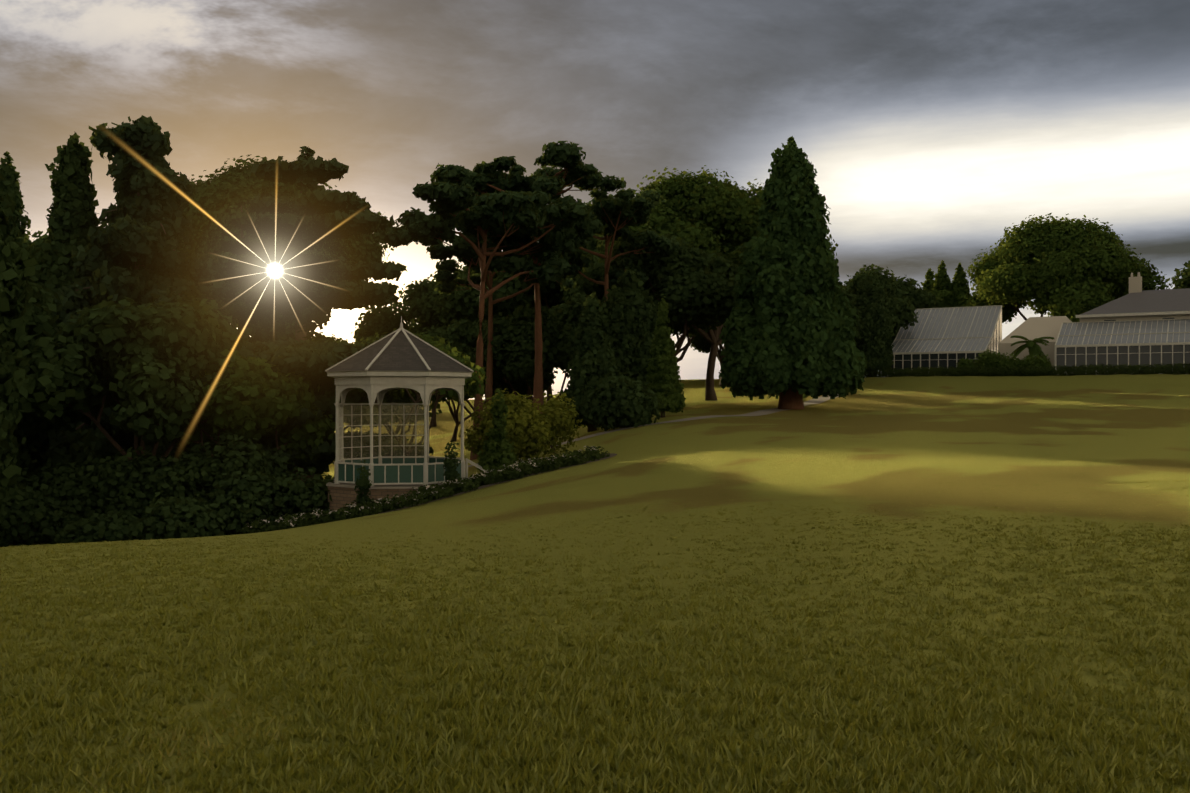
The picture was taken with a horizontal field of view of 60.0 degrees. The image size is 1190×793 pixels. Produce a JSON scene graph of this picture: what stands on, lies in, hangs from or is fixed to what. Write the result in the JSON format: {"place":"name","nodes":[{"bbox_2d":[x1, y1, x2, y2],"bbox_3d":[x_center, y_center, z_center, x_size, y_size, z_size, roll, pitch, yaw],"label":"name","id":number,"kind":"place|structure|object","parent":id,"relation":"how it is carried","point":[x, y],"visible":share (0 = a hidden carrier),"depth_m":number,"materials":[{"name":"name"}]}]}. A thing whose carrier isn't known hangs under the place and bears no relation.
{"place":"outdoors","nodes":[
{"label":"outdoors","id":0,"kind":"place"},
{"bbox_2d":[9,394,838,544],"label":"flower bed","id":1,"kind":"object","parent":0,"point":[821,399],"depth_m":75.87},
{"bbox_2d":[0,374,1189,792],"bbox_3d":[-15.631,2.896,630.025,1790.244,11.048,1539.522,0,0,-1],"label":"ground","id":2,"kind":"structure","parent":0,"point":[980,444],"depth_m":16.00,"materials":[{"name":"green plant"}]},
{"bbox_2d":[0,151,31,248],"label":"spire tree","id":3,"kind":"object","parent":2,"relation":"on","point":[10,186],"visible":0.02,"depth_m":80.95,"materials":[{"name":"green plant"}]},
{"bbox_2d":[0,174,36,514],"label":"cypress tree","id":4,"kind":"object","parent":2,"relation":"on","point":[17,269],"visible":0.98,"depth_m":38.31,"materials":[{"name":"green plant"}]},
{"bbox_2d":[0,484,75,546],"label":"shrub","id":5,"kind":"object","parent":2,"relation":"on","point":[25,517],"visible":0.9,"depth_m":42.95,"materials":[{"name":"green plant"}]},
{"bbox_2d":[11,266,114,436],"bbox_3d":[-32.079,-0.583,47.798,16.886,14.228,13.060,0,0,-39],"label":"tree","id":6,"kind":"object","parent":2,"relation":"on","point":[38,319],"visible":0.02,"depth_m":47.95,"materials":[{"name":"green plant"}]},
{"bbox_2d":[35,131,102,333],"bbox_3d":[-33.291,-5.215,65.309,8.714,23.153,8.373,0,0,-1],"label":"spire tree","id":7,"kind":"object","parent":2,"relation":"on","point":[72,218],"depth_m":64.35,"materials":[{"name":"green plant"}]},
{"bbox_2d":[8,454,135,542],"bbox_3d":[-23.557,4.829,46.610,6.358,4.474,5.508,0,0,-1],"label":"shrub","id":8,"kind":"object","parent":2,"relation":"on","point":[57,487],"visible":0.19,"depth_m":45.48,"materials":[{"name":"green plant"}]},
{"bbox_2d":[16,228,132,294],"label":"tree","id":9,"kind":"object","parent":2,"relation":"on","point":[36,247],"depth_m":70.17,"materials":[{"name":"green plant"}]},
{"bbox_2d":[54,509,161,543],"bbox_3d":[-19.764,5.614,41.794,3.887,2.014,4.083,0,0,-30],"label":"shrub","id":10,"kind":"object","parent":2,"relation":"on","point":[110,526],"visible":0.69,"depth_m":40.87,"materials":[{"name":"green plant"}]},
{"bbox_2d":[12,291,250,465],"bbox_3d":[-22.102,0.801,50.010,12.031,11.366,13.020,0,0,-1],"label":"tree","id":11,"kind":"object","parent":2,"relation":"on","point":[144,358],"depth_m":46.29,"materials":[{"name":"green plant"}]},
{"bbox_2d":[69,443,209,536],"bbox_3d":[-20.293,4.527,46.836,7.310,4.781,5.923,0,0,-1],"label":"shrub","id":12,"kind":"object","parent":2,"relation":"on","point":[141,479],"visible":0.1,"depth_m":45.40,"materials":[{"name":"green plant"}]},
{"bbox_2d":[30,115,331,481],"bbox_3d":[-27.191,-4.133,62.782,19.006,26.297,19.706,0,0,36],"label":"cedar tree","id":13,"kind":"object","parent":2,"relation":"on","point":[145,233],"depth_m":61.42,"materials":[{"name":"green plant"}]},
{"bbox_2d":[127,492,234,539],"bbox_3d":[-16.177,4.996,40.972,3.382,2.572,4.081,0,0,31],"label":"shrub","id":14,"kind":"object","parent":2,"relation":"on","point":[189,519],"visible":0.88,"depth_m":40.14,"materials":[{"name":"green plant"}]},
{"bbox_2d":[125,349,334,464],"bbox_3d":[-18.133,2.043,51.264,9.430,8.601,10.027,0,0,-1],"label":"bush","id":15,"kind":"object","parent":2,"relation":"on","point":[248,400],"depth_m":48.94,"materials":[{"name":"green plant"}]},
{"bbox_2d":[176,433,297,503],"bbox_3d":[-16.762,4.188,47.575,5.566,5.046,5.180,0,0,-1],"label":"shrub","id":16,"kind":"object","parent":2,"relation":"on","point":[212,470],"visible":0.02,"depth_m":46.55,"materials":[{"name":"green plant"}]},
{"bbox_2d":[206,468,286,534],"bbox_3d":[-14.585,4.506,42.760,3.549,3.260,3.956,0,0,-1],"label":"shrub","id":17,"kind":"object","parent":2,"relation":"on","point":[246,497],"visible":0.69,"depth_m":41.91,"materials":[{"name":"green plant"}]},
{"bbox_2d":[213,196,335,395],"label":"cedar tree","id":18,"kind":"object","parent":2,"relation":"on","point":[242,222],"depth_m":77.40,"materials":[{"name":"green plant"}]},
{"bbox_2d":[242,179,324,394],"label":"tree","id":19,"kind":"object","parent":2,"relation":"on","point":[266,323],"depth_m":69.40,"materials":[{"name":"green plant"}]},
{"bbox_2d":[181,154,396,286],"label":"tall tree","id":20,"kind":"object","parent":2,"relation":"on","point":[231,191],"depth_m":114.06,"materials":[{"name":"green plant"}]},
{"bbox_2d":[269,467,333,516],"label":"shrub","id":21,"kind":"object","parent":2,"relation":"on","point":[300,497],"visible":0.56,"depth_m":43.80,"materials":[{"name":"green plant"}]},
{"bbox_2d":[201,146,434,484],"bbox_3d":[-16.056,-4.742,58.416,13.712,18.577,15.986,0,0,-1],"label":"cedar tree","id":22,"kind":"object","parent":2,"relation":"on","point":[318,285],"depth_m":56.90,"materials":[{"name":"green plant"}]},
{"bbox_2d":[311,332,347,342],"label":"low tree","id":23,"kind":"object","parent":2,"relation":"on","point":[320,337],"depth_m":116.98,"materials":[{"name":"green plant"}]},
{"bbox_2d":[312,337,354,434],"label":"low tree","id":24,"kind":"object","parent":2,"relation":"on","point":[344,341],"depth_m":105.88,"materials":[{"name":"green plant"}]},
{"bbox_2d":[353,460,373,508],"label":"shrub","id":25,"kind":"object","parent":2,"relation":"on","point":[363,484],"visible":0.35,"depth_m":41.77,"materials":[{"name":"green plant"}]},
{"bbox_2d":[350,277,446,426],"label":"tree","id":26,"kind":"object","parent":2,"relation":"on","point":[415,307],"depth_m":144.61,"materials":[{"name":"green plant"}]},
{"bbox_2d":[349,332,458,436],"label":"low tree","id":27,"kind":"object","parent":2,"relation":"on","point":[365,342],"depth_m":99.03,"materials":[{"name":"green plant"}]},
{"bbox_2d":[325,316,486,510],"bbox_3d":[-8.180,0.866,45.881,6.944,8.860,6.944,0,0,37],"label":"gazebo","id":28,"kind":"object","parent":2,"relation":"on","point":[401,357],"depth_m":43.95,"materials":[{"name":"white paint"}]},
{"bbox_2d":[332,328,487,455],"bbox_3d":[-10.291,0.663,57.341,8.756,8.974,8.217,0,0,-1],"label":"tree","id":29,"kind":"object","parent":2,"relation":"on","point":[471,387],"depth_m":57.55,"materials":[{"name":"green plant"}]},
{"bbox_2d":[227,446,609,534],"bbox_3d":[-8.490,4.216,45.385,18.367,4.119,11.595,0,0,-1],"label":"flower bed","id":30,"kind":"object","parent":2,"relation":"on","point":[508,473],"depth_m":41.11,"materials":[{"name":"green plant"}]},
{"bbox_2d":[418,265,474,329],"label":"tree","id":31,"kind":"object","parent":2,"relation":"on","point":[463,272],"depth_m":151.93,"materials":[{"name":"green plant"}]},
{"bbox_2d":[415,325,485,441],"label":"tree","id":32,"kind":"object","parent":2,"relation":"on","point":[433,331],"depth_m":115.06,"materials":[{"name":"brown plant"}]},
{"bbox_2d":[443,438,460,486],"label":"shrub","id":33,"kind":"object","parent":2,"relation":"on","point":[450,465],"depth_m":42.44,"materials":[{"name":"green plant"}]},
{"bbox_2d":[401,225,556,429],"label":"pine tree","id":34,"kind":"object","parent":2,"relation":"on","point":[446,278],"visible":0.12,"depth_m":95.73,"materials":[{"name":"brown plant"}]},
{"bbox_2d":[374,175,589,459],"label":"pine tree","id":35,"kind":"object","parent":2,"relation":"on","point":[506,214],"visible":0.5,"depth_m":73.63,"materials":[{"name":"green plant"}]},
{"bbox_2d":[364,453,616,515],"bbox_3d":[-8.354,4.349,43.958,19.127,3.564,9.127,0,0,-7],"label":"edging","id":36,"kind":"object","parent":2,"relation":"on","point":[605,457],"depth_m":40.95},
{"bbox_2d":[476,388,516,472],"bbox_3d":[-4.436,1.684,47.385,2.007,4.237,1.851,0,0,-1],"label":"conifer","id":37,"kind":"object","parent":2,"relation":"on","point":[497,453],"visible":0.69,"depth_m":47.14,"materials":[{"name":"green plant"}]},
{"bbox_2d":[436,317,557,439],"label":"low tree","id":38,"kind":"object","parent":2,"relation":"on","point":[461,336],"visible":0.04,"depth_m":104.19,"materials":[{"name":"green plant"}]},
{"bbox_2d":[459,388,554,462],"bbox_3d":[-4.730,2.123,55.576,5.128,5.192,5.120,0,0,-1],"label":"gold shrub","id":39,"kind":"object","parent":2,"relation":"on","point":[527,434],"visible":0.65,"depth_m":54.81,"materials":[{"name":"green plant"}]},
{"bbox_2d":[433,246,589,405],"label":"tree","id":40,"kind":"object","parent":2,"relation":"on","point":[459,304],"visible":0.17,"depth_m":128.09,"materials":[{"name":"green plant"}]},
{"bbox_2d":[467,300,579,406],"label":"low tree","id":41,"kind":"object","parent":2,"relation":"on","point":[512,342],"visible":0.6,"depth_m":95.70,"materials":[{"name":"green plant"}]},
{"bbox_2d":[430,141,625,413],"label":"pine tree","id":42,"kind":"object","parent":2,"relation":"on","point":[483,177],"visible":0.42,"depth_m":79.98,"materials":[{"name":"green plant"}]},
{"bbox_2d":[546,364,552,401],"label":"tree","id":43,"kind":"object","parent":2,"relation":"on","point":[549,390],"depth_m":149.13,"materials":[{"name":"green plant"}]},
{"bbox_2d":[534,388,584,453],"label":"gold shrub","id":44,"kind":"object","parent":2,"relation":"on","point":[562,422],"visible":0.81,"depth_m":57.29,"materials":[{"name":"green plant"}]},
{"bbox_2d":[548,239,610,308],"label":"tree","id":45,"kind":"object","parent":2,"relation":"on","point":[554,298],"depth_m":128.50,"materials":[{"name":"green plant"}]},
{"bbox_2d":[559,292,616,431],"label":"dark conifer","id":46,"kind":"object","parent":2,"relation":"on","point":[592,360],"visible":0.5,"depth_m":73.09,"materials":[{"name":"green plant"}]},
{"bbox_2d":[583,234,602,252],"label":"tree","id":47,"kind":"object","parent":2,"relation":"on","point":[593,244],"visible":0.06,"depth_m":150.81,"materials":[{"name":"green plant"}]},
{"bbox_2d":[0,480,1189,792],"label":"grass tufts","id":48,"kind":"object","parent":2,"relation":"on","point":[574,768],"visible":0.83,"depth_m":5.90,"materials":[{"name":"green plant"}]},
{"bbox_2d":[537,187,682,301],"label":"pine tree","id":49,"kind":"object","parent":2,"relation":"on","point":[621,213],"visible":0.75,"depth_m":91.75,"materials":[{"name":"green plant"}]},
{"bbox_2d":[547,291,674,345],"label":"low tree","id":50,"kind":"object","parent":2,"relation":"on","point":[570,313],"visible":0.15,"depth_m":103.49,"materials":[{"name":"green plant"}]},
{"bbox_2d":[580,371,663,430],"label":"dark shrub","id":51,"kind":"object","parent":2,"relation":"on","point":[620,401],"visible":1,"depth_m":68.67,"materials":[{"name":"green plant"}]},
{"bbox_2d":[600,269,659,414],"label":"dark conifer","id":52,"kind":"object","parent":2,"relation":"on","point":[629,316],"visible":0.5,"depth_m":83.91,"materials":[{"name":"green plant"}]},
{"bbox_2d":[560,247,738,348],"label":"dark tree","id":53,"kind":"object","parent":2,"relation":"on","point":[573,290],"depth_m":112.84,"materials":[{"name":"green plant"}]},
{"bbox_2d":[575,226,742,362],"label":"dark tree","id":54,"kind":"object","parent":2,"relation":"on","point":[694,286],"visible":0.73,"depth_m":94.73,"materials":[{"name":"green plant"}]},
{"bbox_2d":[644,294,685,417],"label":"young conifer","id":55,"kind":"object","parent":2,"relation":"on","point":[662,379],"visible":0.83,"depth_m":77.42,"materials":[{"name":"green plant"}]},
{"bbox_2d":[670,324,693,335],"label":"tree","id":56,"kind":"object","parent":2,"relation":"on","point":[676,328],"visible":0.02,"depth_m":142.74,"materials":[{"name":"green plant"}]},
{"bbox_2d":[676,333,694,353],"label":"tree","id":57,"kind":"object","parent":2,"relation":"on","point":[691,339],"depth_m":160.32,"materials":[{"name":"brown plant"}]},
{"bbox_2d":[679,327,721,346],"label":"terrace tree","id":58,"kind":"object","parent":2,"relation":"on","point":[703,339],"depth_m":168.86,"materials":[{"name":"green plant"}]},
{"bbox_2d":[680,327,724,378],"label":"tree","id":59,"kind":"object","parent":2,"relation":"on","point":[697,346],"visible":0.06,"depth_m":171.36,"materials":[{"name":"green plant"}]},
{"bbox_2d":[596,165,838,400],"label":"broad tree","id":60,"kind":"object","parent":2,"relation":"on","point":[701,212],"visible":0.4,"depth_m":105.97,"materials":[{"name":"green plant"}]},
{"bbox_2d":[718,234,756,385],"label":"tree","id":61,"kind":"object","parent":2,"relation":"on","point":[740,246],"visible":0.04,"depth_m":127.95,"materials":[{"name":"green plant"}]},
{"bbox_2d":[718,136,868,409],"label":"conifer tree","id":62,"kind":"object","parent":2,"relation":"on","point":[789,334],"visible":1,"depth_m":85.11,"materials":[{"name":"green plant"}]},
{"bbox_2d":[841,284,864,334],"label":"broad tree","id":63,"kind":"object","parent":2,"relation":"on","point":[850,296],"visible":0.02,"depth_m":129.54,"materials":[{"name":"green plant"}]},
{"bbox_2d":[853,269,894,373],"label":"conifer tree","id":64,"kind":"object","parent":2,"relation":"on","point":[874,340],"visible":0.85,"depth_m":134.42,"materials":[{"name":"green plant"}]},
{"bbox_2d":[847,264,918,339],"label":"tree","id":65,"kind":"object","parent":2,"relation":"on","point":[902,313],"visible":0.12,"depth_m":146.53,"materials":[{"name":"green plant"}]},
{"bbox_2d":[842,273,941,330],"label":"tree","id":66,"kind":"object","parent":2,"relation":"on","point":[919,298],"visible":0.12,"depth_m":158.92,"materials":[{"name":"green plant"}]},
{"bbox_2d":[921,268,933,291],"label":"poplar tree","id":67,"kind":"object","parent":2,"relation":"on","point":[929,281],"visible":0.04,"depth_m":183.44,"materials":[{"name":"green plant"}]},
{"bbox_2d":[931,260,954,307],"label":"poplar tree","id":68,"kind":"object","parent":2,"relation":"on","point":[942,287],"visible":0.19,"depth_m":178.98,"materials":[{"name":"green plant"}]},
{"bbox_2d":[951,263,971,306],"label":"poplar tree","id":69,"kind":"object","parent":2,"relation":"on","point":[960,287],"visible":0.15,"depth_m":178.41,"materials":[{"name":"green plant"}]},
{"bbox_2d":[956,358,984,375],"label":"terrace shrub","id":70,"kind":"object","parent":2,"relation":"on","point":[966,362],"visible":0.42,"depth_m":130.85,"materials":[{"name":"green plant"}]},
{"bbox_2d":[974,349,1020,373],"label":"terrace shrub","id":71,"kind":"object","parent":2,"relation":"on","point":[990,359],"visible":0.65,"depth_m":128.28,"materials":[{"name":"green plant"}]},
{"bbox_2d":[864,362,1189,376],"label":"hedge","id":72,"kind":"object","parent":2,"relation":"on","point":[1058,371],"visible":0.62,"depth_m":124.44,"materials":[{"name":"green plant"}]},
{"bbox_2d":[1010,335,1053,358],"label":"terrace palm","id":73,"kind":"object","parent":2,"relation":"on","point":[1033,347],"visible":0.83,"depth_m":129.00,"materials":[{"name":"green plant"}]},
{"bbox_2d":[1013,353,1051,375],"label":"terrace shrub","id":74,"kind":"object","parent":2,"relation":"on","point":[1037,360],"visible":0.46,"depth_m":125.95,"materials":[{"name":"green plant"}]},
{"bbox_2d":[888,272,1189,374],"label":"glasshouses","id":75,"kind":"structure","parent":2,"relation":"on","point":[1136,325],"depth_m":132.51,"materials":[{"name":"white glass"}]},
{"bbox_2d":[959,213,1173,323],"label":"tree","id":76,"kind":"object","parent":2,"relation":"on","point":[1069,269],"visible":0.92,"depth_m":149.58,"materials":[{"name":"green plant"}]},
{"bbox_2d":[1167,260,1189,288],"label":"tree","id":77,"kind":"object","parent":2,"relation":"on","point":[1183,282],"visible":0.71,"depth_m":153.51,"materials":[{"name":"green plant"}]},
{"bbox_2d":[0,0,1189,399],"label":"sky","id":78,"kind":"structure","parent":0,"point":[929,129],"materials":[{"name":"grey"}]}
]}

